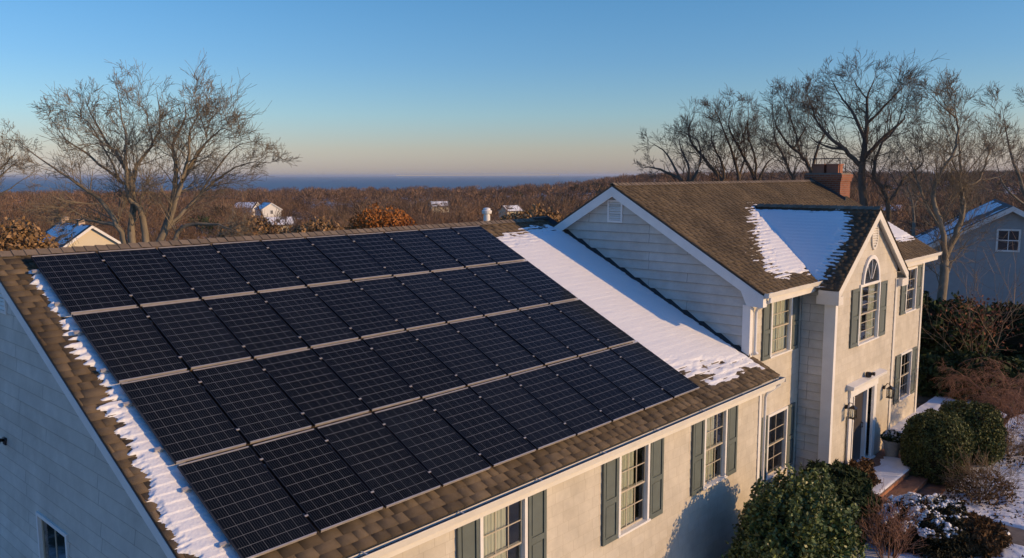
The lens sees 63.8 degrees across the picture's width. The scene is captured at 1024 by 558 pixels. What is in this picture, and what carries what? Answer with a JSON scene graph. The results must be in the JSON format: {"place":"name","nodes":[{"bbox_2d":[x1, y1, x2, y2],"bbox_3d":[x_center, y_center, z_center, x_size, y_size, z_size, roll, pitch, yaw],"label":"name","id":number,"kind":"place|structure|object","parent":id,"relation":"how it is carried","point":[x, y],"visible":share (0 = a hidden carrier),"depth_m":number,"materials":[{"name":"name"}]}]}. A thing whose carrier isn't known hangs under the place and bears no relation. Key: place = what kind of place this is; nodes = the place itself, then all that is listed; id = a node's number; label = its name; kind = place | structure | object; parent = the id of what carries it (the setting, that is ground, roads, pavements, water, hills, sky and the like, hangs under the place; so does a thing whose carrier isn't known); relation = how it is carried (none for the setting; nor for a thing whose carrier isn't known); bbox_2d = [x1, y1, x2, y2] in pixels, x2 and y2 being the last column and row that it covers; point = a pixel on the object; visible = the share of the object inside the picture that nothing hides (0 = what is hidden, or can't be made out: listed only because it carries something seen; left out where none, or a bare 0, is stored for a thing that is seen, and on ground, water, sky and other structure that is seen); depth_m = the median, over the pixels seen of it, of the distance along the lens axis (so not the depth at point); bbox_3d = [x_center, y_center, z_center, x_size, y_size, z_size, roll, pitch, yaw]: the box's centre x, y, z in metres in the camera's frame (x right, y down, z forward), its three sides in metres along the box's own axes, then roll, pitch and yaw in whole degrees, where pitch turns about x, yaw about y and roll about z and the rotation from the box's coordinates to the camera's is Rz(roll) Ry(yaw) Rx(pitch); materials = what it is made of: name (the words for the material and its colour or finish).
{"place":"outdoors","nodes":[
{"label":"outdoors","id":0,"kind":"place"},
{"bbox_2d":[0,175,637,198],"bbox_3d":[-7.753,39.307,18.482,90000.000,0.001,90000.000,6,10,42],"label":"sea","id":1,"kind":"structure","parent":0,"point":[361,182],"depth_m":5279.33,"materials":[{"name":"liquid"}]},
{"bbox_2d":[0,0,1023,176],"label":"sky","id":2,"kind":"structure","parent":0,"point":[353,87],"materials":[{"name":"blue"}]},
{"bbox_2d":[1,179,1023,557],"bbox_3d":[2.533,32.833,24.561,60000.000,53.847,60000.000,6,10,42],"label":"ground","id":3,"kind":"structure","parent":0,"point":[923,401],"depth_m":25.05,"materials":[{"name":"white snow"}]},
{"bbox_2d":[0,133,41,205],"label":"bare tree","id":4,"kind":"object","parent":3,"relation":"on","point":[14,162],"visible":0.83,"depth_m":44.33,"materials":[{"name":"brown plant"}]},
{"bbox_2d":[0,216,59,250],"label":"autumn tree","id":5,"kind":"object","parent":3,"relation":"on","point":[17,239],"visible":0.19,"depth_m":52.40,"materials":[{"name":"brown plant"}]},
{"bbox_2d":[38,217,120,247],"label":"house","id":6,"kind":"structure","parent":3,"relation":"on","point":[86,235],"depth_m":80.14,"materials":[{"name":"beige"}]},
{"bbox_2d":[0,48,302,248],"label":"bare tree","id":7,"kind":"object","parent":3,"relation":"on","point":[130,188],"visible":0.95,"depth_m":33.93,"materials":[{"name":"grey plant"}]},
{"bbox_2d":[216,215,282,237],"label":"autumn tree","id":8,"kind":"object","parent":3,"relation":"on","point":[262,226],"visible":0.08,"depth_m":77.45,"materials":[{"name":"brown plant"}]},
{"bbox_2d":[280,216,343,233],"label":"autumn tree","id":9,"kind":"object","parent":3,"relation":"on","point":[310,226],"visible":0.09,"depth_m":75.22,"materials":[{"name":"brown plant"}]},
{"bbox_2d":[343,202,416,229],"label":"autumn tree","id":10,"kind":"object","parent":3,"relation":"on","point":[380,220],"visible":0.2,"depth_m":81.91,"materials":[{"name":"brown plant"}]},
{"bbox_2d":[0,158,941,557],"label":"house","id":11,"kind":"structure","parent":3,"relation":"on","point":[836,356],"depth_m":17.17,"materials":[{"name":"white paint"}]},
{"bbox_2d":[35,511,69,557],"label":"window","id":12,"kind":"structure","parent":11,"relation":"in","point":[57,543],"depth_m":13.45,"materials":[{"name":"white paint"}]},
{"bbox_2d":[31,259,166,274],"bbox_3d":[-4.135,-0.592,17.123,0.105,0.130,10.660,6,10,42],"label":"mounting rail","id":13,"kind":"object","parent":11,"relation":"attached to","point":[36,271],"visible":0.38,"depth_m":13.24,"materials":[{"name":"metal"}]},
{"bbox_2d":[261,238,349,285],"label":"solar panel","id":14,"kind":"object","parent":13,"relation":"attached to","point":[308,263],"visible":1,"depth_m":16.38,"materials":[{"name":"black"}]},
{"bbox_2d":[306,235,391,280],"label":"solar panel","id":15,"kind":"object","parent":13,"relation":"attached to","point":[350,258],"visible":1,"depth_m":17.15,"materials":[{"name":"black"}]},
{"bbox_2d":[419,228,495,267],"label":"solar panel","id":16,"kind":"object","parent":13,"relation":"attached to","point":[465,253],"visible":1,"depth_m":19.45,"materials":[{"name":"black"}]},
{"bbox_2d":[451,226,525,263],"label":"solar panel","id":17,"kind":"object","parent":13,"relation":"attached to","point":[490,245],"visible":1,"depth_m":20.23,"materials":[{"name":"black"}]},
{"bbox_2d":[28,270,239,557],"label":"snow","id":18,"kind":"structure","parent":11,"relation":"on","point":[187,519],"depth_m":10.46,"materials":[{"name":"white snow"}]},
{"bbox_2d":[54,276,298,306],"bbox_3d":[-3.469,-0.083,16.577,0.105,0.130,10.660,6,10,42],"label":"mounting rail","id":19,"kind":"object","parent":11,"relation":"attached to","point":[59,304],"visible":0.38,"depth_m":12.69,"materials":[{"name":"metal"}]},
{"bbox_2d":[31,252,136,314],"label":"solar panel","id":20,"kind":"object","parent":19,"relation":"attached to","point":[84,282],"visible":1,"depth_m":13.30,"materials":[{"name":"black"}]},
{"bbox_2d":[98,248,198,305],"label":"solar panel","id":21,"kind":"object","parent":19,"relation":"attached to","point":[147,276],"visible":1,"depth_m":14.07,"materials":[{"name":"black"}]},
{"bbox_2d":[158,244,254,298],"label":"solar panel","id":22,"kind":"object","parent":19,"relation":"attached to","point":[205,271],"visible":1,"depth_m":14.84,"materials":[{"name":"black"}]},
{"bbox_2d":[212,240,304,292],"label":"solar panel","id":23,"kind":"object","parent":19,"relation":"attached to","point":[258,266],"visible":1,"depth_m":15.61,"materials":[{"name":"black"}]},
{"bbox_2d":[347,232,428,276],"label":"solar panel","id":24,"kind":"object","parent":19,"relation":"attached to","point":[388,253],"visible":1,"depth_m":17.93,"materials":[{"name":"black"}]},
{"bbox_2d":[384,230,463,271],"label":"solar panel","id":25,"kind":"object","parent":19,"relation":"attached to","point":[421,248],"visible":1,"depth_m":18.69,"materials":[{"name":"black"}]},
{"bbox_2d":[73,269,539,335],"bbox_3d":[-2.935,0.326,16.138,0.105,0.130,10.660,6,10,42],"label":"mounting rail","id":26,"kind":"object","parent":11,"relation":"attached to","point":[77,332],"visible":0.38,"depth_m":12.25,"materials":[{"name":"metal"}]},
{"bbox_2d":[309,281,404,337],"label":"solar panel","id":27,"kind":"object","parent":26,"relation":"attached to","point":[357,309],"visible":1,"depth_m":15.39,"materials":[{"name":"black"}]},
{"bbox_2d":[354,277,445,329],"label":"solar panel","id":28,"kind":"object","parent":26,"relation":"attached to","point":[394,298],"visible":1,"depth_m":16.17,"materials":[{"name":"black"}]},
{"bbox_2d":[100,290,568,373],"bbox_3d":[-2.269,0.835,15.592,0.105,0.130,10.660,6,10,42],"label":"mounting rail","id":29,"kind":"object","parent":11,"relation":"attached to","point":[105,370],"visible":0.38,"depth_m":11.70,"materials":[{"name":"metal"}]},
{"bbox_2d":[72,307,187,382],"bbox_3d":[-5.744,0.951,12.385,1.584,0.798,1.054,7,10,42],"label":"solar panel","id":30,"kind":"object","parent":29,"relation":"attached to","point":[130,344],"visible":1,"depth_m":12.31,"materials":[{"name":"black"}]},
{"bbox_2d":[141,299,250,369],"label":"solar panel","id":31,"kind":"object","parent":29,"relation":"attached to","point":[196,334],"visible":1,"depth_m":13.08,"materials":[{"name":"black"}]},
{"bbox_2d":[203,293,307,358],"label":"solar panel","id":32,"kind":"object","parent":29,"relation":"attached to","point":[256,325],"visible":1,"depth_m":13.86,"materials":[{"name":"black"}]},
{"bbox_2d":[259,287,358,347],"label":"solar panel","id":33,"kind":"object","parent":29,"relation":"attached to","point":[309,317],"visible":1,"depth_m":14.63,"materials":[{"name":"black"}]},
{"bbox_2d":[395,272,482,322],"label":"solar panel","id":34,"kind":"object","parent":29,"relation":"attached to","point":[441,298],"visible":1,"depth_m":16.94,"materials":[{"name":"black"}]},
{"bbox_2d":[433,268,516,315],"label":"solar panel","id":35,"kind":"object","parent":29,"relation":"attached to","point":[473,290],"visible":1,"depth_m":17.71,"materials":[{"name":"black"}]},
{"bbox_2d":[467,264,548,309],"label":"solar panel","id":36,"kind":"object","parent":29,"relation":"attached to","point":[508,286],"visible":1,"depth_m":18.48,"materials":[{"name":"black"}]},
{"bbox_2d":[499,261,576,303],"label":"solar panel","id":37,"kind":"object","parent":29,"relation":"attached to","point":[536,280],"visible":1,"depth_m":19.25,"materials":[{"name":"black"}]},
{"bbox_2d":[219,452,478,547],"bbox_3d":[0.130,2.671,13.623,0.105,0.130,10.660,6,10,42],"label":"mounting rail","id":38,"kind":"object","parent":11,"relation":"attached to","point":[225,544],"visible":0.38,"depth_m":9.73,"materials":[{"name":"metal"}]},
{"bbox_2d":[177,446,316,557],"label":"solar panel","id":39,"kind":"object","parent":38,"relation":"attached to","point":[251,507],"visible":1,"depth_m":10.34,"materials":[{"name":"black"}]},
{"bbox_2d":[316,413,440,508],"bbox_3d":[-1.929,2.589,11.956,1.584,0.798,1.054,7,10,42],"label":"solar panel","id":40,"kind":"object","parent":38,"relation":"attached to","point":[380,461],"visible":1,"depth_m":11.89,"materials":[{"name":"black"}]},
{"bbox_2d":[374,399,490,486],"bbox_3d":[-1.223,2.493,12.726,1.584,0.798,1.054,7,10,42],"label":"solar panel","id":41,"kind":"object","parent":38,"relation":"attached to","point":[426,435],"visible":1,"depth_m":12.66,"materials":[{"name":"black"}]},
{"bbox_2d":[510,366,611,435],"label":"solar panel","id":42,"kind":"object","parent":38,"relation":"attached to","point":[561,400],"visible":1,"depth_m":14.97,"materials":[{"name":"black"}]},
{"bbox_2d":[547,357,643,421],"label":"solar panel","id":43,"kind":"object","parent":38,"relation":"attached to","point":[593,387],"visible":1,"depth_m":15.74,"materials":[{"name":"black"}]},
{"bbox_2d":[580,349,672,409],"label":"solar panel","id":44,"kind":"object","parent":38,"relation":"attached to","point":[627,379],"visible":1,"depth_m":16.51,"materials":[{"name":"black"}]},
{"bbox_2d":[123,308,592,407],"bbox_3d":[-1.735,1.244,15.154,0.105,0.130,10.660,6,10,42],"label":"mounting rail","id":45,"kind":"object","parent":11,"relation":"attached to","point":[128,404],"visible":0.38,"depth_m":11.26,"materials":[{"name":"metal"}]},
{"bbox_2d":[255,349,369,426],"bbox_3d":[-3.128,1.667,12.938,1.584,0.798,1.054,6,10,42],"label":"solar panel","id":46,"kind":"object","parent":45,"relation":"attached to","point":[314,388],"visible":1,"depth_m":12.87,"materials":[{"name":"black"}]},
{"bbox_2d":[312,339,419,411],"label":"solar panel","id":47,"kind":"object","parent":45,"relation":"attached to","point":[360,368],"visible":1,"depth_m":13.64,"materials":[{"name":"black"}]},
{"bbox_2d":[486,310,576,364],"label":"solar panel","id":48,"kind":"object","parent":45,"relation":"attached to","point":[532,338],"visible":1,"depth_m":16.71,"materials":[{"name":"black"}]},
{"bbox_2d":[154,332,625,452],"bbox_3d":[-1.070,1.753,14.608,0.105,0.130,10.660,6,10,42],"label":"mounting rail","id":49,"kind":"object","parent":11,"relation":"attached to","point":[160,449],"visible":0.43,"depth_m":10.72,"materials":[{"name":"metal"}]},
{"bbox_2d":[120,370,246,463],"bbox_3d":[-4.544,1.868,11.401,1.584,0.798,1.054,7,10,42],"label":"solar panel","id":50,"kind":"object","parent":49,"relation":"attached to","point":[184,417],"visible":1,"depth_m":11.33,"materials":[{"name":"black"}]},
{"bbox_2d":[192,359,311,443],"bbox_3d":[-3.836,1.768,12.168,1.584,0.798,1.054,6,10,42],"label":"solar panel","id":51,"kind":"object","parent":49,"relation":"attached to","point":[253,401],"visible":1,"depth_m":12.10,"materials":[{"name":"black"}]},
{"bbox_2d":[362,331,465,397],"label":"solar panel","id":52,"kind":"object","parent":49,"relation":"attached to","point":[410,360],"visible":1,"depth_m":14.41,"materials":[{"name":"black"}]},
{"bbox_2d":[408,323,506,385],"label":"solar panel","id":53,"kind":"object","parent":49,"relation":"attached to","point":[453,350],"visible":1,"depth_m":15.18,"materials":[{"name":"black"}]},
{"bbox_2d":[449,317,542,375],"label":"solar panel","id":54,"kind":"object","parent":49,"relation":"attached to","point":[494,343],"visible":1,"depth_m":15.95,"materials":[{"name":"black"}]},
{"bbox_2d":[520,304,606,356],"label":"solar panel","id":55,"kind":"object","parent":49,"relation":"attached to","point":[566,331],"visible":1,"depth_m":17.50,"materials":[{"name":"black"}]},
{"bbox_2d":[552,299,634,347],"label":"solar panel","id":56,"kind":"object","parent":49,"relation":"attached to","point":[594,323],"visible":1,"depth_m":18.26,"materials":[{"name":"black"}]},
{"bbox_2d":[181,352,652,492],"bbox_3d":[-0.535,2.162,14.169,0.105,0.130,10.660,6,10,42],"label":"mounting rail","id":57,"kind":"object","parent":11,"relation":"attached to","point":[187,489],"visible":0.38,"depth_m":10.28,"materials":[{"name":"metal"}]},
{"bbox_2d":[252,428,383,532],"bbox_3d":[-2.635,2.684,11.184,1.584,0.798,1.054,6,10,42],"label":"solar panel","id":58,"kind":"object","parent":57,"relation":"attached to","point":[321,483],"visible":1,"depth_m":11.11,"materials":[{"name":"black"}]},
{"bbox_2d":[424,387,535,466],"bbox_3d":[-0.514,2.387,13.492,1.584,0.798,1.054,6,10,42],"label":"solar panel","id":59,"kind":"object","parent":57,"relation":"attached to","point":[470,417],"visible":1,"depth_m":13.42,"materials":[{"name":"black"}]},
{"bbox_2d":[469,376,575,449],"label":"solar panel","id":60,"kind":"object","parent":57,"relation":"attached to","point":[518,408],"visible":1,"depth_m":14.19,"materials":[{"name":"black"}]},
{"bbox_2d":[610,342,699,397],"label":"solar panel","id":61,"kind":"object","parent":57,"relation":"attached to","point":[671,381],"visible":1,"depth_m":17.27,"materials":[{"name":"black"}]},
{"bbox_2d":[479,497,527,557],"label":"window","id":62,"kind":"structure","parent":11,"relation":"in","point":[501,535],"depth_m":13.06,"materials":[{"name":"white paint"}]},
{"bbox_2d":[496,225,764,384],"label":"snow","id":63,"kind":"structure","parent":11,"relation":"on","point":[665,331],"depth_m":20.05,"materials":[{"name":"white snow"}]},
{"bbox_2d":[618,443,650,538],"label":"window","id":64,"kind":"structure","parent":11,"relation":"in","point":[634,491],"depth_m":15.75,"materials":[{"name":"white glass"}]},
{"bbox_2d":[703,410,727,490],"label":"window","id":65,"kind":"structure","parent":11,"relation":"in","point":[715,450],"depth_m":18.07,"materials":[{"name":"white paint"}]},
{"bbox_2d":[766,406,787,479],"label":"window","id":66,"kind":"structure","parent":11,"relation":"in","point":[776,444],"depth_m":21.86,"materials":[{"name":"white paint"}]},
{"bbox_2d":[745,202,809,278],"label":"snow","id":67,"kind":"structure","parent":11,"relation":"on","point":[782,256],"depth_m":22.23,"materials":[{"name":"white snow"}]},
{"bbox_2d":[770,298,792,358],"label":"window","id":68,"kind":"structure","parent":11,"relation":"in","point":[781,330],"depth_m":21.29,"materials":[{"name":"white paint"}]},
{"bbox_2d":[756,209,853,287],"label":"snow","id":69,"kind":"structure","parent":11,"relation":"on","point":[811,239],"depth_m":22.96,"materials":[{"name":"white snow"}]},
{"bbox_2d":[852,392,862,459],"bbox_3d":[9.734,4.239,23.419,0.152,2.170,1.320,6,10,42],"label":"door","id":70,"kind":"structure","parent":11,"relation":"in","point":[858,423],"depth_m":23.65,"materials":[{"name":"grey"}]},
{"bbox_2d":[858,279,880,346],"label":"window","id":71,"kind":"structure","parent":11,"relation":"in","point":[868,315],"depth_m":23.61,"materials":[{"name":"white paint"}]},
{"bbox_2d":[899,348,912,401],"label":"window","id":72,"kind":"structure","parent":11,"relation":"in","point":[905,377],"depth_m":29.44,"materials":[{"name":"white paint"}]},
{"bbox_2d":[905,266,917,313],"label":"window","id":73,"kind":"structure","parent":11,"relation":"in","point":[911,292],"depth_m":29.09,"materials":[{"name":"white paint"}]},
{"bbox_2d":[0,169,1023,241],"bbox_3d":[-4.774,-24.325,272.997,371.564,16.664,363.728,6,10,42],"label":"woodland","id":74,"kind":"object","parent":3,"relation":"on","point":[312,213],"visible":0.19,"depth_m":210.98,"materials":[{"name":"brown plant"}]},
{"bbox_2d":[500,203,562,221],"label":"autumn tree","id":75,"kind":"object","parent":3,"relation":"on","point":[539,213],"visible":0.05,"depth_m":85.17,"materials":[{"name":"brown plant"}]},
{"bbox_2d":[628,113,731,181],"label":"bare tree","id":76,"kind":"object","parent":3,"relation":"on","point":[678,176],"visible":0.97,"depth_m":44.02,"materials":[{"name":"brown plant"}]},
{"bbox_2d":[665,84,791,180],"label":"bare tree","id":77,"kind":"object","parent":3,"relation":"on","point":[735,139],"visible":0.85,"depth_m":46.09,"materials":[{"name":"brown plant"}]},
{"bbox_2d":[721,461,870,557],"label":"holly shrub","id":78,"kind":"object","parent":3,"relation":"on","point":[806,515],"visible":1,"depth_m":16.62,"materials":[{"name":"green plant"}]},
{"bbox_2d":[740,75,852,180],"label":"bare tree","id":79,"kind":"object","parent":3,"relation":"on","point":[776,142],"visible":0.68,"depth_m":43.01,"materials":[{"name":"brown plant"}]},
{"bbox_2d":[795,459,882,547],"bbox_3d":[7.816,5.390,20.045,2.182,1.896,3.164,6,10,42],"label":"yew shrub","id":80,"kind":"object","parent":3,"relation":"on","point":[852,484],"visible":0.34,"depth_m":19.63,"materials":[{"name":"green plant"}]},
{"bbox_2d":[844,456,882,486],"bbox_3d":[9.242,5.400,22.107,1.198,1.207,2.044,6,10,42],"label":"shrub","id":81,"kind":"object","parent":3,"relation":"on","point":[863,462],"visible":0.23,"depth_m":22.11,"materials":[{"name":"brown plant"}]},
{"bbox_2d":[773,47,960,221],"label":"bare tree","id":82,"kind":"object","parent":3,"relation":"on","point":[861,162],"visible":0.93,"depth_m":40.17,"materials":[{"name":"brown plant"}]},
{"bbox_2d":[854,479,938,557],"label":"bare shrub","id":83,"kind":"object","parent":3,"relation":"on","point":[880,547],"visible":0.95,"depth_m":18.66,"materials":[{"name":"brown plant"}]},
{"bbox_2d":[865,448,945,510],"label":"entrance steps","id":84,"kind":"structure","parent":3,"relation":"on","point":[914,484],"depth_m":22.60,"materials":[{"name":"brick"}]},
{"bbox_2d":[880,429,901,457],"bbox_3d":[11.243,4.843,24.315,0.692,0.817,0.667,6,10,42],"label":"planter","id":85,"kind":"object","parent":84,"relation":"on","point":[891,439],"visible":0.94,"depth_m":24.15,"materials":[{"name":"stone"}]},
{"bbox_2d":[872,456,910,493],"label":"snow","id":86,"kind":"structure","parent":84,"relation":"on","point":[890,470],"depth_m":23.00,"materials":[{"name":"white snow"}]},
{"bbox_2d":[871,494,976,557],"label":"spreading shrub","id":87,"kind":"object","parent":3,"relation":"on","point":[944,546],"visible":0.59,"depth_m":19.04,"materials":[{"name":"green plant"}]},
{"bbox_2d":[879,492,967,538],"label":"snow","id":88,"kind":"structure","parent":87,"relation":"on","point":[915,498],"depth_m":19.54,"materials":[{"name":"white snow"}]},
{"bbox_2d":[885,181,977,234],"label":"bare tree","id":89,"kind":"object","parent":3,"relation":"on","point":[956,211],"visible":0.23,"depth_m":57.23,"materials":[{"name":"brown plant"}]},
{"bbox_2d":[899,408,974,489],"bbox_3d":[12.113,4.756,23.425,1.867,2.128,2.130,6,10,42],"label":"boxwood shrub","id":90,"kind":"object","parent":3,"relation":"on","point":[929,437],"visible":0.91,"depth_m":22.84,"materials":[{"name":"green plant"}]},
{"bbox_2d":[874,65,1023,300],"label":"bare tree","id":91,"kind":"object","parent":3,"relation":"on","point":[963,184],"visible":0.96,"depth_m":38.13,"materials":[{"name":"grey plant"}]},
{"bbox_2d":[885,422,1023,557],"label":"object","id":92,"kind":"object","parent":3,"relation":"on","point":[1008,462],"visible":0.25,"depth_m":22.25,"materials":[{"name":"white"}]},
{"bbox_2d":[919,290,1003,354],"bbox_3d":[18.583,2.382,36.522,5.494,3.771,5.938,6,10,42],"label":"hedge","id":93,"kind":"object","parent":3,"relation":"on","point":[935,308],"visible":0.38,"depth_m":34.70,"materials":[{"name":"green plant"}]},
{"bbox_2d":[915,199,1023,307],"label":"neighbour house","id":94,"kind":"structure","parent":3,"relation":"on","point":[1015,224],"depth_m":45.57,"materials":[{"name":"white"}]},
{"bbox_2d":[995,229,1020,251],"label":"window","id":95,"kind":"structure","parent":94,"relation":"in","point":[1012,247],"depth_m":44.93,"materials":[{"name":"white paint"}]},
{"bbox_2d":[917,345,1023,406],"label":"hedge","id":96,"kind":"object","parent":3,"relation":"on","point":[928,369],"visible":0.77,"depth_m":32.22,"materials":[{"name":"green plant"}]},
{"bbox_2d":[921,213,1023,354],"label":"beech sapling","id":97,"kind":"object","parent":3,"relation":"on","point":[969,308],"visible":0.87,"depth_m":33.13,"materials":[{"name":"brown plant"}]},
{"bbox_2d":[938,399,1007,466],"bbox_3d":[14.060,4.640,25.219,2.080,1.912,2.242,6,10,42],"label":"boxwood shrub","id":98,"kind":"object","parent":3,"relation":"on","point":[984,421],"visible":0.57,"depth_m":24.48,"materials":[{"name":"green plant"}]},
{"bbox_2d":[931,441,1023,508],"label":"bare shrub","id":99,"kind":"object","parent":3,"relation":"on","point":[972,474],"visible":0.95,"depth_m":22.08,"materials":[{"name":"brown plant"}]},
{"bbox_2d":[932,356,1023,435],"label":"weeping maple","id":100,"kind":"object","parent":3,"relation":"on","point":[1002,403],"visible":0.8,"depth_m":26.86,"materials":[{"name":"brown plant"}]},
{"bbox_2d":[954,511,1013,557],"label":"ornamental grass","id":101,"kind":"object","parent":3,"relation":"on","point":[991,536],"depth_m":18.99,"materials":[{"name":"brown plant"}]},
{"bbox_2d":[967,83,1023,205],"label":"bare tree","id":102,"kind":"object","parent":3,"relation":"on","point":[1019,177],"visible":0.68,"depth_m":46.31,"materials":[{"name":"brown plant"}]},
{"bbox_2d":[973,299,1023,357],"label":"hedge","id":103,"kind":"object","parent":3,"relation":"on","point":[1011,343],"visible":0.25,"depth_m":36.95,"materials":[{"name":"green plant"}]},
{"bbox_2d":[856,395,1023,557],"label":"snow ground","id":104,"kind":"structure","parent":0,"point":[1015,551],"depth_m":21.64,"materials":[{"name":"white snow"}]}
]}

